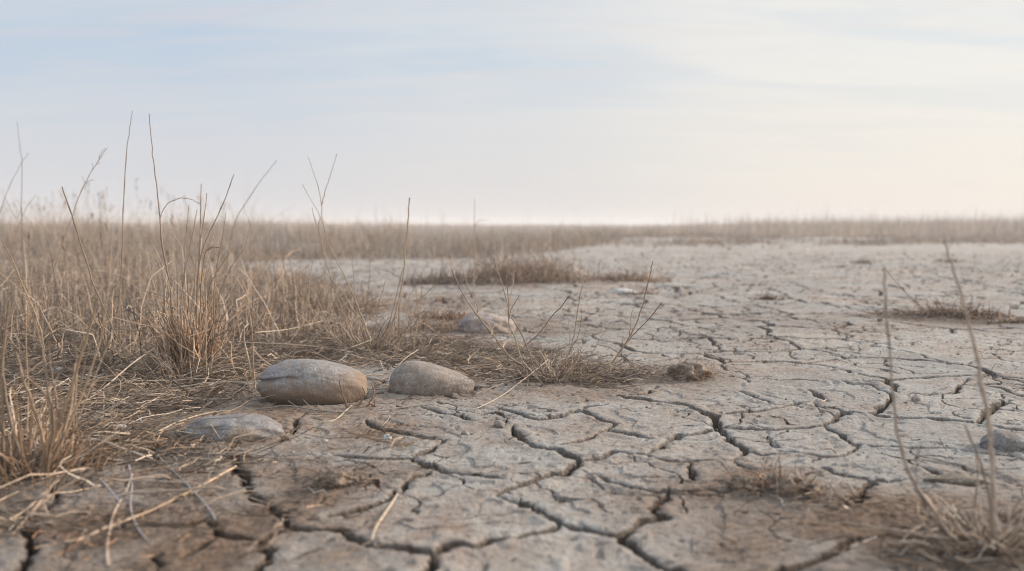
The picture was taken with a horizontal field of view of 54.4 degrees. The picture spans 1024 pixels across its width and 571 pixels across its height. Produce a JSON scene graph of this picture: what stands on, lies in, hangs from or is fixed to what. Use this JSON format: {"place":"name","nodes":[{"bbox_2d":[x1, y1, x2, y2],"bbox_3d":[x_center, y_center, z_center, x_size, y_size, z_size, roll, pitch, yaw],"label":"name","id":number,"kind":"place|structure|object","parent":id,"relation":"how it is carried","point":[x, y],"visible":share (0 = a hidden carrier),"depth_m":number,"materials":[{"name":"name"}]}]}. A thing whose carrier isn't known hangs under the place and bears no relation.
{"place":"outdoors","nodes":[
{"label":"outdoors","id":0,"kind":"place"},
{"bbox_2d":[0,205,470,373],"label":"meadow grass","id":1,"kind":"structure","parent":0,"point":[74,285],"depth_m":3.53,"materials":[{"name":"plant"}]},
{"bbox_2d":[0,178,628,319],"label":"meadow grass","id":2,"kind":"structure","parent":0,"point":[375,244],"depth_m":11.61,"materials":[{"name":"plant"}]},
{"bbox_2d":[0,224,1023,570],"bbox_3d":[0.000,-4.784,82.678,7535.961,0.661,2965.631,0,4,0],"label":"ground","id":3,"kind":"structure","parent":0,"point":[516,526],"depth_m":1.64,"materials":[{"name":"soil"}]},
{"bbox_2d":[0,124,35,302],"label":"grass stalk","id":4,"kind":"object","parent":3,"relation":"on","point":[19,214],"depth_m":3.59,"materials":[{"name":"brown plant"}]},
{"bbox_2d":[2,240,45,356],"bbox_3d":[-1.210,0.036,2.469,0.103,0.299,0.006,0,4,0],"label":"grass stalk","id":5,"kind":"object","parent":3,"relation":"on","point":[28,299],"depth_m":2.47,"materials":[{"name":"brown plant"}]},
{"bbox_2d":[0,466,70,524],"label":"straw","id":6,"kind":"object","parent":3,"relation":"on","point":[27,508],"visible":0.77,"depth_m":1.22,"materials":[{"name":"beige plant"}]},
{"bbox_2d":[0,457,83,500],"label":"straw","id":7,"kind":"object","parent":3,"relation":"on","point":[30,486],"visible":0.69,"depth_m":1.27,"materials":[{"name":"beige plant"}]},
{"bbox_2d":[12,464,75,533],"bbox_3d":[-0.589,0.265,1.258,0.008,0.012,0.298,-1,4,-11],"label":"straw","id":8,"kind":"object","parent":3,"relation":"on","point":[39,502],"visible":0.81,"depth_m":1.23,"materials":[{"name":"beige plant"}]},
{"bbox_2d":[49,366,62,373],"bbox_3d":[-1.037,0.196,2.265,0.026,0.023,0.032,0,4,0],"label":"pebble","id":9,"kind":"object","parent":3,"relation":"on","point":[59,369],"visible":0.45,"depth_m":2.26,"materials":[{"name":"grey stone"}]},
{"bbox_2d":[42,148,106,333],"bbox_3d":[-1.216,-0.115,2.767,0.198,0.534,0.005,0,4,0],"label":"grass stalk","id":10,"kind":"object","parent":3,"relation":"on","point":[66,233],"depth_m":2.76,"materials":[{"name":"brown plant"}]},
{"bbox_2d":[0,235,169,503],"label":"grass tuft","id":11,"kind":"object","parent":3,"relation":"on","point":[57,430],"visible":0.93,"depth_m":1.36,"materials":[{"name":"beige plant"}]},
{"bbox_2d":[21,241,150,301],"bbox_3d":[-1.688,-0.035,3.942,0.563,0.279,0.005,0,4,0],"label":"grass stalk","id":12,"kind":"object","parent":3,"relation":"on","point":[79,253],"depth_m":3.94,"materials":[{"name":"beige plant"}]},
{"bbox_2d":[62,186,130,371],"bbox_3d":[-0.926,-0.009,2.224,0.149,0.424,0.006,0,4,0],"label":"grass stalk","id":13,"kind":"object","parent":3,"relation":"on","point":[84,255],"depth_m":2.22,"materials":[{"name":"brown plant"}]},
{"bbox_2d":[81,456,118,500],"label":"straw","id":14,"kind":"object","parent":3,"relation":"on","point":[106,486],"visible":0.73,"depth_m":1.31,"materials":[{"name":"grey plant"}]},
{"bbox_2d":[81,348,154,403],"bbox_3d":[-0.827,0.188,2.061,0.021,0.070,0.396,0,4,2],"label":"straw","id":15,"kind":"object","parent":3,"relation":"on","point":[125,369],"visible":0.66,"depth_m":2.12,"materials":[{"name":"beige plant"}]},
{"bbox_2d":[105,473,132,565],"bbox_3d":[-0.471,0.273,1.189,0.013,0.008,0.375,-1,4,-17],"label":"straw","id":16,"kind":"object","parent":3,"relation":"on","point":[108,533],"visible":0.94,"depth_m":1.13,"materials":[{"name":"beige plant"}]},
{"bbox_2d":[119,111,132,341],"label":"grass stalk","id":17,"kind":"object","parent":3,"relation":"on","point":[120,279],"depth_m":2.57,"materials":[{"name":"brown plant"}]},
{"bbox_2d":[128,465,148,541],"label":"straw","id":18,"kind":"object","parent":3,"relation":"on","point":[133,519],"visible":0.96,"depth_m":1.22,"materials":[{"name":"grey plant"}]},
{"bbox_2d":[75,465,236,541],"bbox_3d":[-0.431,0.269,1.256,0.015,0.006,0.339,1,4,14],"label":"straw","id":19,"kind":"object","parent":3,"relation":"on","point":[171,500],"visible":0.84,"depth_m":1.23,"materials":[{"name":"beige plant"}]},
{"bbox_2d":[67,114,276,381],"bbox_3d":[-0.705,-0.072,2.248,0.518,0.636,0.371,1,4,17],"label":"grass clump","id":20,"kind":"object","parent":3,"relation":"on","point":[196,343],"visible":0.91,"depth_m":2.28,"materials":[{"name":"brown plant"}]},
{"bbox_2d":[156,454,215,519],"bbox_3d":[-0.437,0.263,1.327,0.007,0.009,0.360,-2,4,-30],"label":"straw","id":21,"kind":"object","parent":3,"relation":"on","point":[201,499],"visible":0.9,"depth_m":1.27,"materials":[{"name":"beige plant"}]},
{"bbox_2d":[140,410,254,439],"bbox_3d":[-0.567,0.238,1.713,0.072,0.008,0.302,2,4,25],"label":"straw","id":22,"kind":"object","parent":3,"relation":"on","point":[201,414],"visible":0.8,"depth_m":1.80,"materials":[{"name":"beige plant"}]},
{"bbox_2d":[119,441,279,458],"bbox_3d":[-0.489,0.251,1.503,0.296,0.008,0.035,1,4,19],"label":"straw","id":23,"kind":"object","parent":3,"relation":"on","point":[207,453],"visible":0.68,"depth_m":1.50,"materials":[{"name":"beige plant"}]},
{"bbox_2d":[184,413,284,441],"bbox_3d":[-0.460,0.242,1.647,0.169,0.059,0.114,0,4,0],"label":"stone","id":24,"kind":"object","parent":3,"relation":"on","point":[226,426],"visible":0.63,"depth_m":1.61,"materials":[{"name":"grey stone"}]},
{"bbox_2d":[240,296,255,387],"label":"grass stalk","id":25,"kind":"object","parent":3,"relation":"on","point":[253,374],"depth_m":2.09,"materials":[{"name":"beige plant"}]},
{"bbox_2d":[223,160,276,316],"bbox_3d":[-0.946,-0.163,3.597,0.203,0.575,0.005,0,4,0],"label":"grass stalk","id":26,"kind":"object","parent":3,"relation":"on","point":[232,232],"depth_m":3.59,"materials":[{"name":"brown plant"}]},
{"bbox_2d":[215,340,340,350],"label":"straw","id":27,"kind":"object","parent":3,"relation":"on","point":[278,343],"visible":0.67,"depth_m":2.53,"materials":[{"name":"beige plant"}]},
{"bbox_2d":[255,321,321,332],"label":"straw","id":28,"kind":"object","parent":3,"relation":"on","point":[283,329],"visible":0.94,"depth_m":2.73,"materials":[{"name":"beige plant"}]},
{"bbox_2d":[164,405,420,412],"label":"straw","id":29,"kind":"object","parent":3,"relation":"on","point":[295,406],"visible":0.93,"depth_m":1.86,"materials":[{"name":"beige plant"}]},
{"bbox_2d":[256,359,367,405],"bbox_3d":[-0.394,0.195,1.972,0.216,0.099,0.146,0,4,0],"label":"stone","id":30,"kind":"object","parent":3,"relation":"on","point":[311,381],"visible":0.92,"depth_m":1.92,"materials":[{"name":"grey stone"}]},
{"bbox_2d":[321,405,351,421],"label":"straw","id":31,"kind":"object","parent":3,"relation":"on","point":[339,416],"visible":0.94,"depth_m":1.79,"materials":[{"name":"beige plant"}]},
{"bbox_2d":[317,469,365,488],"bbox_3d":[-0.229,0.263,1.326,0.060,0.041,0.050,-3,5,-44],"label":"clod","id":32,"kind":"object","parent":3,"relation":"on","point":[329,478],"visible":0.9,"depth_m":1.31,"materials":[{"name":"soil"}]},
{"bbox_2d":[339,380,361,407],"bbox_3d":[-0.304,0.206,1.876,0.044,0.054,0.006,0,4,0],"label":"root sprout","id":33,"kind":"object","parent":3,"relation":"on","point":[345,401],"visible":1,"depth_m":1.88,"materials":[{"name":"brown plant"}]},
{"bbox_2d":[329,339,371,354],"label":"straw","id":34,"kind":"object","parent":3,"relation":"on","point":[351,347],"visible":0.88,"depth_m":2.58,"materials":[{"name":"beige plant"}]},
{"bbox_2d":[271,154,458,355],"bbox_3d":[-0.400,-0.079,2.715,0.525,0.549,0.466,0,4,0],"label":"grass clump","id":35,"kind":"object","parent":3,"relation":"on","point":[379,344],"visible":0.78,"depth_m":2.66,"materials":[{"name":"brown plant"}]},
{"bbox_2d":[357,384,377,406],"bbox_3d":[-0.274,0.211,1.891,0.040,0.048,0.005,0,4,0],"label":"root sprout","id":36,"kind":"object","parent":3,"relation":"on","point":[368,404],"visible":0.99,"depth_m":1.89,"materials":[{"name":"brown plant"}]},
{"bbox_2d":[318,413,422,413],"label":"straw","id":37,"kind":"object","parent":3,"relation":"on","point":[350,413],"visible":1,"depth_m":1.82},
{"bbox_2d":[370,493,398,540],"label":"straw","id":38,"kind":"object","parent":3,"relation":"on","point":[383,515],"visible":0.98,"depth_m":1.18,"materials":[{"name":"beige plant"}]},
{"bbox_2d":[383,434,391,439],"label":"pebble","id":39,"kind":"object","parent":3,"relation":"on","point":[385,437],"visible":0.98,"depth_m":1.61,"materials":[{"name":"white stone"}]},
{"bbox_2d":[389,350,416,379],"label":"straw","id":40,"kind":"object","parent":3,"relation":"on","point":[400,363],"visible":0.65,"depth_m":2.18,"materials":[{"name":"beige plant"}]},
{"bbox_2d":[377,262,476,285],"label":"dry grass","id":41,"kind":"structure","parent":3,"relation":"on","point":[443,279],"depth_m":5.66,"materials":[{"name":"plant"}]},
{"bbox_2d":[389,360,474,397],"bbox_3d":[-0.166,0.204,2.070,0.177,0.095,0.119,0,4,0],"label":"stone","id":42,"kind":"object","parent":3,"relation":"on","point":[408,377],"visible":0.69,"depth_m":2.03,"materials":[{"name":"grey stone"}]},
{"bbox_2d":[405,302,471,321],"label":"dead tuft","id":43,"kind":"object","parent":3,"relation":"on","point":[449,315],"visible":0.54,"depth_m":3.61,"materials":[{"name":"plant"}]},
{"bbox_2d":[461,430,468,434],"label":"pebble","id":44,"kind":"object","parent":3,"relation":"on","point":[464,432],"visible":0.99,"depth_m":1.64,"materials":[{"name":"beige stone"}]},
{"bbox_2d":[465,202,486,305],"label":"grass stalk","id":45,"kind":"object","parent":3,"relation":"on","point":[474,250],"depth_m":4.23,"materials":[{"name":"brown plant"}]},
{"bbox_2d":[458,313,516,333],"bbox_3d":[-0.079,0.134,3.212,0.188,0.093,0.136,0,4,0],"label":"stone","id":46,"kind":"object","parent":3,"relation":"on","point":[469,323],"visible":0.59,"depth_m":3.16,"materials":[{"name":"grey stone"}]},
{"bbox_2d":[494,420,504,427],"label":"pebble","id":47,"kind":"object","parent":3,"relation":"on","point":[499,424],"visible":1,"depth_m":1.70,"materials":[{"name":"beige stone"}]},
{"bbox_2d":[0,202,1023,247],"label":"distant meadow grass","id":48,"kind":"structure","parent":3,"relation":"on","point":[977,231],"depth_m":28.32,"materials":[{"name":"plant"}]},
{"bbox_2d":[476,360,547,408],"bbox_3d":[0.015,0.203,2.094,0.017,0.028,0.504,1,4,17],"label":"straw","id":49,"kind":"object","parent":3,"relation":"on","point":[511,388],"visible":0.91,"depth_m":2.06,"materials":[{"name":"beige plant"}]},
{"bbox_2d":[0,284,1023,570],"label":"plant litter","id":50,"kind":"object","parent":3,"relation":"on","point":[152,400],"visible":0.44,"depth_m":1.90,"materials":[{"name":"plant"}]},
{"bbox_2d":[6,244,1023,559],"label":"clay crumbs","id":51,"kind":"object","parent":3,"relation":"on","point":[690,344],"visible":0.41,"depth_m":2.79,"materials":[{"name":"grey soil"}]},
{"bbox_2d":[431,218,603,285],"bbox_3d":[0.047,-0.213,5.840,1.040,0.402,0.815,0,4,0],"label":"grass mat","id":52,"kind":"object","parent":3,"relation":"on","point":[546,271],"depth_m":5.79,"materials":[{"name":"plant"}]},
{"bbox_2d":[452,258,660,387],"bbox_3d":[0.098,0.078,2.196,0.404,0.280,0.339,-1,4,-22],"label":"dry weed","id":53,"kind":"object","parent":3,"relation":"on","point":[537,376],"visible":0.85,"depth_m":2.18,"materials":[{"name":"brown plant"}]},
{"bbox_2d":[609,288,638,294],"bbox_3d":[0.563,0.034,5.011,0.151,0.041,0.091,0,4,0],"label":"stone","id":54,"kind":"object","parent":3,"relation":"on","point":[619,291],"visible":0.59,"depth_m":4.98,"materials":[{"name":"grey stone"}]},
{"bbox_2d":[584,262,678,282],"bbox_3d":[0.691,-0.084,5.938,0.604,0.138,0.346,0,4,0],"label":"grass mat","id":55,"kind":"object","parent":3,"relation":"on","point":[628,277],"depth_m":5.90,"materials":[{"name":"plant"}]},
{"bbox_2d":[624,285,663,294],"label":"dead tuft","id":56,"kind":"object","parent":3,"relation":"on","point":[639,293],"visible":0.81,"depth_m":4.93,"materials":[{"name":"plant"}]},
{"bbox_2d":[654,349,718,382],"bbox_3d":[0.385,0.180,2.211,0.156,0.096,0.147,2,4,27],"label":"earth clod","id":57,"kind":"object","parent":3,"relation":"on","point":[687,371],"visible":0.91,"depth_m":2.17,"materials":[{"name":"soil"}]},
{"bbox_2d":[692,328,708,340],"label":"dead tuft","id":58,"kind":"object","parent":3,"relation":"on","point":[701,337],"visible":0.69,"depth_m":2.98,"materials":[{"name":"plant"}]},
{"bbox_2d":[746,290,781,299],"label":"dead tuft","id":59,"kind":"object","parent":3,"relation":"on","point":[768,297],"visible":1,"depth_m":4.57,"materials":[{"name":"plant"}]},
{"bbox_2d":[725,450,825,499],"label":"dead tuft","id":60,"kind":"object","parent":3,"relation":"on","point":[795,484],"visible":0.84,"depth_m":1.28,"materials":[{"name":"plant"}]},
{"bbox_2d":[850,536,876,547],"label":"straw","id":61,"kind":"object","parent":3,"relation":"on","point":[864,541],"visible":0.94,"depth_m":1.09,"materials":[{"name":"beige plant"}]},
{"bbox_2d":[850,257,876,264],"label":"dead tuft","id":62,"kind":"object","parent":3,"relation":"on","point":[862,262],"visible":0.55,"depth_m":8.29,"materials":[{"name":"plant"}]},
{"bbox_2d":[911,396,920,401],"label":"pebble","id":63,"kind":"object","parent":3,"relation":"on","point":[915,398],"visible":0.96,"depth_m":1.95,"materials":[{"name":"beige stone"}]},
{"bbox_2d":[812,239,1023,570],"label":"dry weed","id":64,"kind":"object","parent":3,"relation":"on","point":[997,540],"visible":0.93,"depth_m":1.07,"materials":[{"name":"brown plant"}]},
{"bbox_2d":[934,252,962,261],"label":"dead tuft","id":65,"kind":"object","parent":3,"relation":"on","point":[945,260],"visible":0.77,"depth_m":8.82,"materials":[{"name":"plant"}]},
{"bbox_2d":[886,270,1018,319],"bbox_3d":[1.638,0.032,3.696,0.507,0.180,0.231,0,4,0],"label":"grass mat","id":66,"kind":"object","parent":3,"relation":"on","point":[976,313],"depth_m":3.69,"materials":[{"name":"plant"}]},
{"bbox_2d":[922,473,989,485],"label":"clay slab","id":67,"kind":"structure","parent":3,"relation":"on","point":[960,479],"depth_m":1.34,"materials":[{"name":"beige soil"}]},
{"bbox_2d":[979,430,1023,452],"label":"stone","id":68,"kind":"object","parent":3,"relation":"on","point":[1006,441],"visible":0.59,"depth_m":1.53,"materials":[{"name":"grey stone"}]},
{"bbox_2d":[981,307,1023,324],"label":"grass mat","id":69,"kind":"object","parent":3,"relation":"on","point":[1015,320],"depth_m":3.46,"materials":[{"name":"plant"}]},
{"bbox_2d":[0,0,1023,223],"label":"sky","id":70,"kind":"structure","parent":0,"point":[621,111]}
]}

